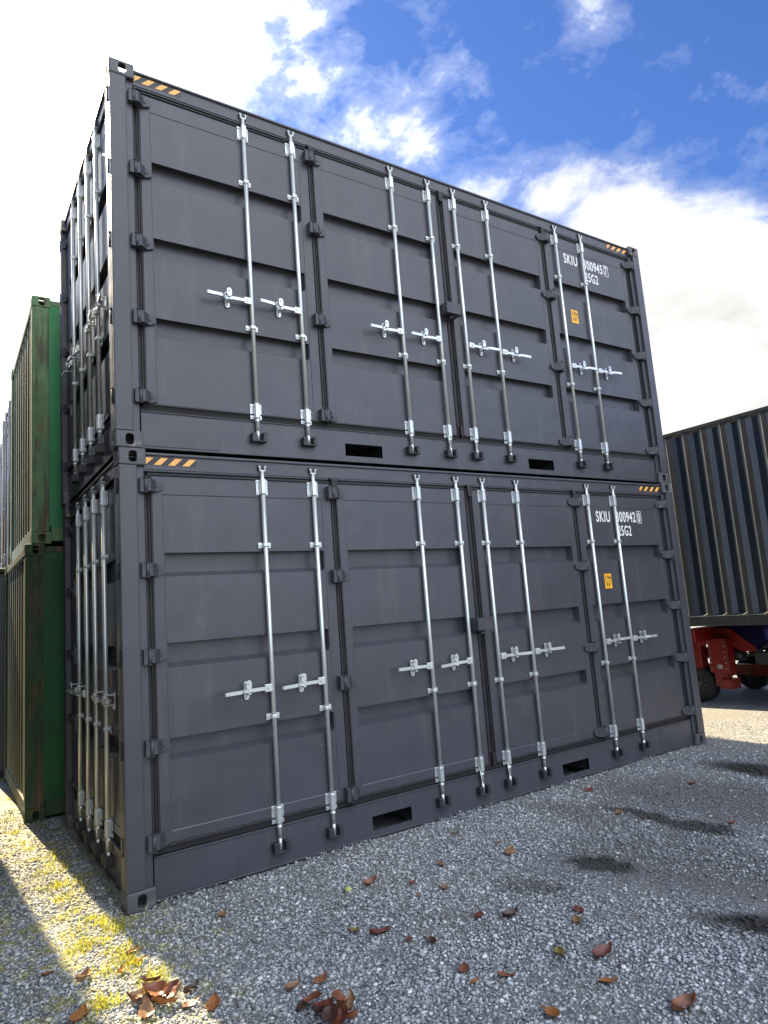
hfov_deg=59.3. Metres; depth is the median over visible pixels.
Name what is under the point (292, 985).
fallen leaf
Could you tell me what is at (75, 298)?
end door
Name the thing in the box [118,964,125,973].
fallen leaf
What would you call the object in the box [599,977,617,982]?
fallen leaf
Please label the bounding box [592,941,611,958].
fallen leaf
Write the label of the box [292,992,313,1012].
fallen leaf
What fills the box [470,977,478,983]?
fallen leaf
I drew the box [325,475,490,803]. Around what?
side door
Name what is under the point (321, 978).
fallen leaf
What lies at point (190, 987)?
fallen leaf
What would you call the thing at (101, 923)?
grass
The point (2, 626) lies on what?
shipping container
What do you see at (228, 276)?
side door
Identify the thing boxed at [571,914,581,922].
fallen leaf
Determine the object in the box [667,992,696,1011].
fallen leaf
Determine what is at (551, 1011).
fallen leaf
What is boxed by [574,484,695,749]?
side door
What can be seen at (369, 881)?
fallen leaf
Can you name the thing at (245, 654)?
side door
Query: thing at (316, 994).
fallen leaf
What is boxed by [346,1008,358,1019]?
fallen leaf
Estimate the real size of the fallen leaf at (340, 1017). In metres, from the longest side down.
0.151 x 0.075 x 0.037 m
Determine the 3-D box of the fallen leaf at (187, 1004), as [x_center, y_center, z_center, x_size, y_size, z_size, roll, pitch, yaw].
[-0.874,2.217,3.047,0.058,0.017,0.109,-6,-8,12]
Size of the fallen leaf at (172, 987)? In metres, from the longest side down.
0.149 x 0.078 x 0.024 m
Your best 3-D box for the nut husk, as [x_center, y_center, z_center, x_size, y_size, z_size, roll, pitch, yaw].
[-0.220,2.323,4.154,0.046,0.039,0.044,12,-19,5]
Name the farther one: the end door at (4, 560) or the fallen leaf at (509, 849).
the end door at (4, 560)
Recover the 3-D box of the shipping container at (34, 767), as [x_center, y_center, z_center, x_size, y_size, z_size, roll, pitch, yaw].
[-1.526,1.834,9.046,6.058,2.591,2.438,1,-10,-33]
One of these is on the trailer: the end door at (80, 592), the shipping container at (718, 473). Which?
the shipping container at (718, 473)
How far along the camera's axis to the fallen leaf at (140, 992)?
3.13 m
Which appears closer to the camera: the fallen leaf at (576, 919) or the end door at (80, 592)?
the fallen leaf at (576, 919)
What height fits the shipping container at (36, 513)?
2.591 m
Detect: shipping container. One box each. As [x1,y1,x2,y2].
[0,443,1,567]
[0,568,4,778]
[1,399,10,567]
[4,544,64,823]
[10,295,62,563]
[59,57,668,506]
[63,447,705,914]
[663,406,767,625]
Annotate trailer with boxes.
[691,625,767,701]
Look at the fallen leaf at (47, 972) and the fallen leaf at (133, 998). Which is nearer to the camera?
the fallen leaf at (133, 998)
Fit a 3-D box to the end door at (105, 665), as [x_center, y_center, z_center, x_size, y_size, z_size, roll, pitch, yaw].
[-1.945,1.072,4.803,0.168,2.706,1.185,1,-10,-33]
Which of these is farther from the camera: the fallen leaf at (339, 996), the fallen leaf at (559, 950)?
the fallen leaf at (559, 950)
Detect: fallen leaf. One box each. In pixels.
[41,970,54,974]
[69,1002,88,1022]
[75,966,90,981]
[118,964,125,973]
[126,944,137,954]
[126,992,140,1001]
[128,987,149,998]
[134,955,146,962]
[136,994,160,1005]
[138,994,154,1021]
[140,974,160,981]
[142,980,167,995]
[151,995,177,1004]
[159,979,180,998]
[166,982,181,999]
[182,994,199,1008]
[183,978,198,993]
[205,991,219,1010]
[217,910,225,917]
[285,977,299,989]
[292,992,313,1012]
[302,990,322,1002]
[311,1005,325,1012]
[312,997,335,1008]
[313,970,326,983]
[321,1003,337,1023]
[330,1002,348,1023]
[331,987,347,1003]
[336,1002,352,1010]
[341,987,354,1011]
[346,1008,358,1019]
[348,927,358,930]
[363,875,376,885]
[368,925,389,933]
[423,936,436,942]
[440,882,448,888]
[458,961,469,973]
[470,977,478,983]
[474,910,484,917]
[496,970,513,976]
[502,906,517,917]
[504,845,515,854]
[542,1005,559,1016]
[554,945,565,957]
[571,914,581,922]
[573,904,583,911]
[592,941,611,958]
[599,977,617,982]
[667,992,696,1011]
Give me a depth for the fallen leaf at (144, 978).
3.18 m
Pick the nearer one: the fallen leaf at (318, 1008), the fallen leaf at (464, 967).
the fallen leaf at (318, 1008)
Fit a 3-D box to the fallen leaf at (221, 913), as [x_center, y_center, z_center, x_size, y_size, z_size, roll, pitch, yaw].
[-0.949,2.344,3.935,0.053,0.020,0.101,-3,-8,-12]
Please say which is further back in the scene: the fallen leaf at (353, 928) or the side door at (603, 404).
the side door at (603, 404)
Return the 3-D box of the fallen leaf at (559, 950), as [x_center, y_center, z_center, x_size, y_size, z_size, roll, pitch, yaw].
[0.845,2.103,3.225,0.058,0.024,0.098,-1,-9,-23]
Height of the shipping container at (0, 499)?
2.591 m
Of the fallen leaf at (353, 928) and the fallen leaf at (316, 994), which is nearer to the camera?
the fallen leaf at (316, 994)
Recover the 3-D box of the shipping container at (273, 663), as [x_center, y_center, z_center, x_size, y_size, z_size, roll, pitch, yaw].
[0.228,1.235,6.883,6.086,2.896,2.502,1,-10,-33]
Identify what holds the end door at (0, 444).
in the shipping container at (0, 499)
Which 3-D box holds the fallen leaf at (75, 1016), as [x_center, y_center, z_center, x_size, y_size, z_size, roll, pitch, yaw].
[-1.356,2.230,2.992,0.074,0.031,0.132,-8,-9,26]
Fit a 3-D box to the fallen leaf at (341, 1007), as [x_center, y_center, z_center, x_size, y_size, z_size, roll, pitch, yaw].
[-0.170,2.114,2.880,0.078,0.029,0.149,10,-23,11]
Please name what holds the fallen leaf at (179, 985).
on the fallen leaf at (172, 987)
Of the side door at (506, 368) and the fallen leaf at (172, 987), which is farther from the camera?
the side door at (506, 368)
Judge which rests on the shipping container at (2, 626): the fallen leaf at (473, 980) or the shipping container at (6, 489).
the shipping container at (6, 489)
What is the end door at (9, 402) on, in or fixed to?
in the shipping container at (6, 489)
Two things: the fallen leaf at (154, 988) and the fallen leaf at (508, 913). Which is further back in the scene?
the fallen leaf at (508, 913)
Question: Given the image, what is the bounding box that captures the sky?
[0,0,767,443]
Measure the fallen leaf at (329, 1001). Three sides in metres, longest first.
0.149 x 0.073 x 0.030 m
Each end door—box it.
[0,444,1,567]
[1,413,7,567]
[7,400,10,564]
[59,174,88,473]
[63,495,94,830]
[84,86,112,453]
[91,477,123,856]
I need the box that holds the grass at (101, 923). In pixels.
[0,778,232,1021]
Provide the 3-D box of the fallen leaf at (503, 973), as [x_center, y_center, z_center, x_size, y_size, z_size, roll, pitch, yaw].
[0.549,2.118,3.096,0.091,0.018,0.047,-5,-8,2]
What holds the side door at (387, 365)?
in the shipping container at (237, 283)
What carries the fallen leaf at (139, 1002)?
on the fallen leaf
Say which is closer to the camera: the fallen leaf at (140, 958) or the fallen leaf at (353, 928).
the fallen leaf at (140, 958)
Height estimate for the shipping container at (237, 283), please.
2.896 m
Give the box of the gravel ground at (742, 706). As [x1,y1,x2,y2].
[0,626,767,1023]
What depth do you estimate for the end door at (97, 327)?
5.32 m
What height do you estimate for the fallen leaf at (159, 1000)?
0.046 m
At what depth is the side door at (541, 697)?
6.33 m
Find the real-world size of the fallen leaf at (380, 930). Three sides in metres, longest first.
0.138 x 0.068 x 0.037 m
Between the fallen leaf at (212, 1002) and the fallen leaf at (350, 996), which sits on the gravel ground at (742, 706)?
the fallen leaf at (212, 1002)
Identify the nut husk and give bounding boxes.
[345,886,351,892]
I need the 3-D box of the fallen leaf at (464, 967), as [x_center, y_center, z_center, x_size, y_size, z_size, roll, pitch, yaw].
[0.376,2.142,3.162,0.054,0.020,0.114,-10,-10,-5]
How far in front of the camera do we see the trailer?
9.84 m
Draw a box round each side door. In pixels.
[127,87,325,443]
[138,466,350,853]
[302,149,458,455]
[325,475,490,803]
[439,188,573,459]
[468,478,609,782]
[542,225,658,462]
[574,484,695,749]
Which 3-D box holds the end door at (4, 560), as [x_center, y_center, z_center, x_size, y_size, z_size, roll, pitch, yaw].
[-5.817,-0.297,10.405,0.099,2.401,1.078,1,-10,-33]
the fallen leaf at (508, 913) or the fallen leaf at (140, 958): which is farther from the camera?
the fallen leaf at (508, 913)
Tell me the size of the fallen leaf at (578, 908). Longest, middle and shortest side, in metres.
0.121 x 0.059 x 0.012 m
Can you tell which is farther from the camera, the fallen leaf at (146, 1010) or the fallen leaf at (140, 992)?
the fallen leaf at (140, 992)
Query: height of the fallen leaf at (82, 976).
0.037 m
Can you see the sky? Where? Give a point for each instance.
(642, 125)

